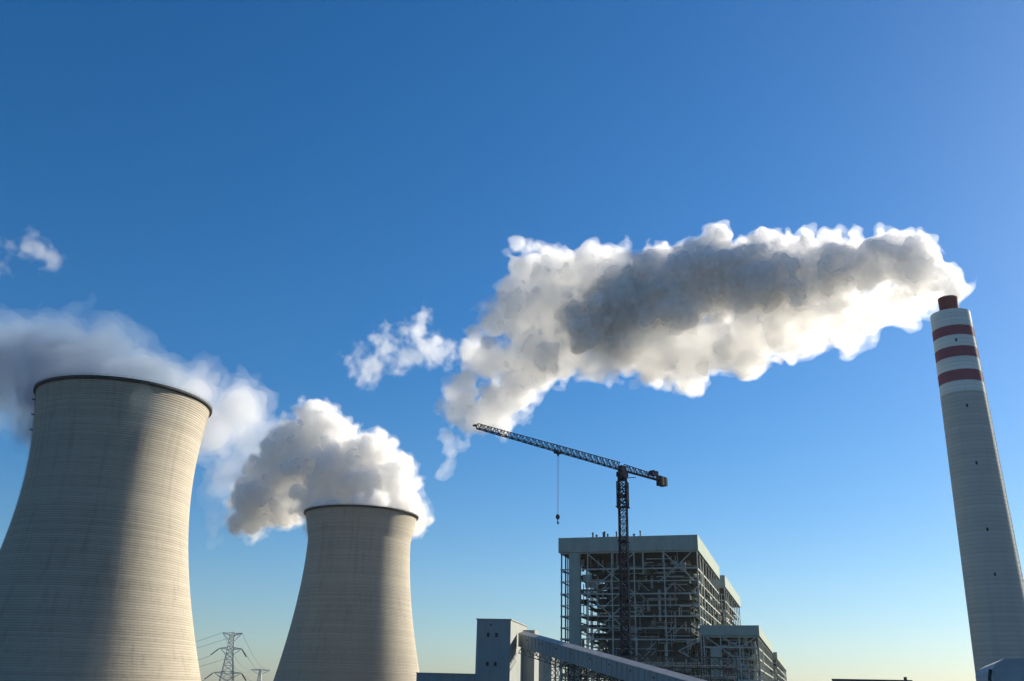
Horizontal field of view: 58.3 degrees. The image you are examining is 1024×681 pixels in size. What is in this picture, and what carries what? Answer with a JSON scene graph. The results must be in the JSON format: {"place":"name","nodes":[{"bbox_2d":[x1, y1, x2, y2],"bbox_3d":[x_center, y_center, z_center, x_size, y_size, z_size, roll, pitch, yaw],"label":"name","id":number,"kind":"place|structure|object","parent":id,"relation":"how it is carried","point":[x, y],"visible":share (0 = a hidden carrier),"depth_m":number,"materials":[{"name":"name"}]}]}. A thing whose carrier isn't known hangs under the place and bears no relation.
{"place":"outdoors","nodes":[
{"label":"outdoors","id":0,"kind":"place"},
{"bbox_2d":[273,503,418,680],"bbox_3d":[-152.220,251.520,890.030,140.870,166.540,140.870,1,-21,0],"label":"cooling tower","id":1,"kind":"structure","parent":0,"point":[352,619],"depth_m":847.80,"materials":[{"name":"concrete"}]},
{"bbox_2d":[416,672,474,680],"bbox_3d":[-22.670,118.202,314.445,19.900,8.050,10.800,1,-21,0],"label":"building","id":2,"kind":"structure","parent":0,"point":[421,676],"depth_m":310.80,"materials":[{"name":"metal"}]},
{"bbox_2d":[0,0,1023,680],"label":"sky","id":3,"kind":"structure","parent":0,"point":[712,247],"materials":[{"name":"blue"}]},
{"bbox_2d":[475,618,554,680],"bbox_3d":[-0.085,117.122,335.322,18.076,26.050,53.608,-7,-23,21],"label":"transfer tower","id":4,"kind":"structure","parent":0,"point":[499,657],"depth_m":315.69,"materials":[{"name":"grey metal"}]},
{"bbox_2d":[832,677,911,680],"bbox_3d":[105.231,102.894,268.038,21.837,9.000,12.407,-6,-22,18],"label":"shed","id":5,"kind":"structure","parent":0,"point":[905,678],"depth_m":264.31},
{"bbox_2d":[975,658,1023,680],"bbox_3d":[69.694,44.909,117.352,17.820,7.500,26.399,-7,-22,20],"label":"corrugated shed","id":6,"kind":"structure","parent":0,"point":[1008,669],"depth_m":109.40,"materials":[{"name":"grey metal"}]},
{"label":"ground","id":7,"kind":"structure","parent":0,"visible":0},
{"bbox_2d":[0,373,212,680],"bbox_3d":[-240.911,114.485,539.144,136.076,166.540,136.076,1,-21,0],"label":"cooling tower","id":8,"kind":"structure","parent":7,"relation":"on","point":[94,575],"depth_m":502.33,"materials":[{"name":"concrete"}]},
{"bbox_2d":[205,632,246,680],"bbox_3d":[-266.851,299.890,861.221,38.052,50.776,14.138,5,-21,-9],"label":"lattice pylon","id":9,"kind":"object","parent":7,"relation":"on","point":[226,657],"visible":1,"depth_m":862.50,"materials":[{"name":"metal"}]},
{"bbox_2d":[251,669,269,680],"bbox_3d":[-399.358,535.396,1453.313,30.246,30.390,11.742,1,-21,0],"label":"lattice pylon","id":10,"kind":"object","parent":7,"relation":"on","point":[259,675],"visible":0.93,"depth_m":1456.09,"materials":[{"name":"metal"}]},
{"bbox_2d":[473,423,667,659],"bbox_3d":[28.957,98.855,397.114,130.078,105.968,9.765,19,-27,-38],"label":"tower crane","id":11,"kind":"object","parent":7,"relation":"on","point":[624,471],"visible":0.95,"depth_m":417.54,"materials":[{"name":"paint"}]},
{"bbox_2d":[518,631,705,680],"bbox_3d":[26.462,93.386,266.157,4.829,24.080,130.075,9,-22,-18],"label":"conveyor gallery","id":12,"kind":"object","parent":7,"relation":"on","point":[610,665],"visible":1,"depth_m":272.35,"materials":[{"name":"metal"}]},
{"bbox_2d":[558,531,720,680],"bbox_3d":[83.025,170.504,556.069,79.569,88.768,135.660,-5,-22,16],"label":"steel frame building","id":13,"kind":"structure","parent":7,"relation":"on","point":[672,607],"depth_m":506.14,"materials":[{"name":"metal"}]},
{"bbox_2d":[561,656,737,680],"bbox_3d":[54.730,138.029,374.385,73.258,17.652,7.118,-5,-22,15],"label":"pipe rack","id":14,"kind":"object","parent":7,"relation":"on","point":[694,667],"visible":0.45,"depth_m":371.22,"materials":[{"name":"metal"}]},
{"bbox_2d":[703,575,740,675],"bbox_3d":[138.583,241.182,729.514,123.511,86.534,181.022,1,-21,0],"label":"steel frame building","id":15,"kind":"structure","parent":7,"relation":"on","point":[729,597],"depth_m":689.42,"materials":[{"name":"metal"}]},
{"bbox_2d":[700,625,773,680],"bbox_3d":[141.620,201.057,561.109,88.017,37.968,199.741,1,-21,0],"label":"steel frame building","id":16,"kind":"structure","parent":7,"relation":"on","point":[750,647],"depth_m":478.07,"materials":[{"name":"metal"}]},
{"bbox_2d":[772,652,786,680],"bbox_3d":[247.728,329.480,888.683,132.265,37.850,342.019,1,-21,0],"label":"steel frame building","id":17,"kind":"structure","parent":7,"relation":"on","point":[779,666],"depth_m":801.12,"materials":[{"name":"metal"}]},
{"bbox_2d":[930,295,1023,674],"bbox_3d":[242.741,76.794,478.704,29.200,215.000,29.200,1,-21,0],"label":"chimney","id":18,"kind":"object","parent":7,"relation":"on","point":[993,580],"visible":1,"depth_m":468.04,"materials":[{"name":"concrete"}]}
]}

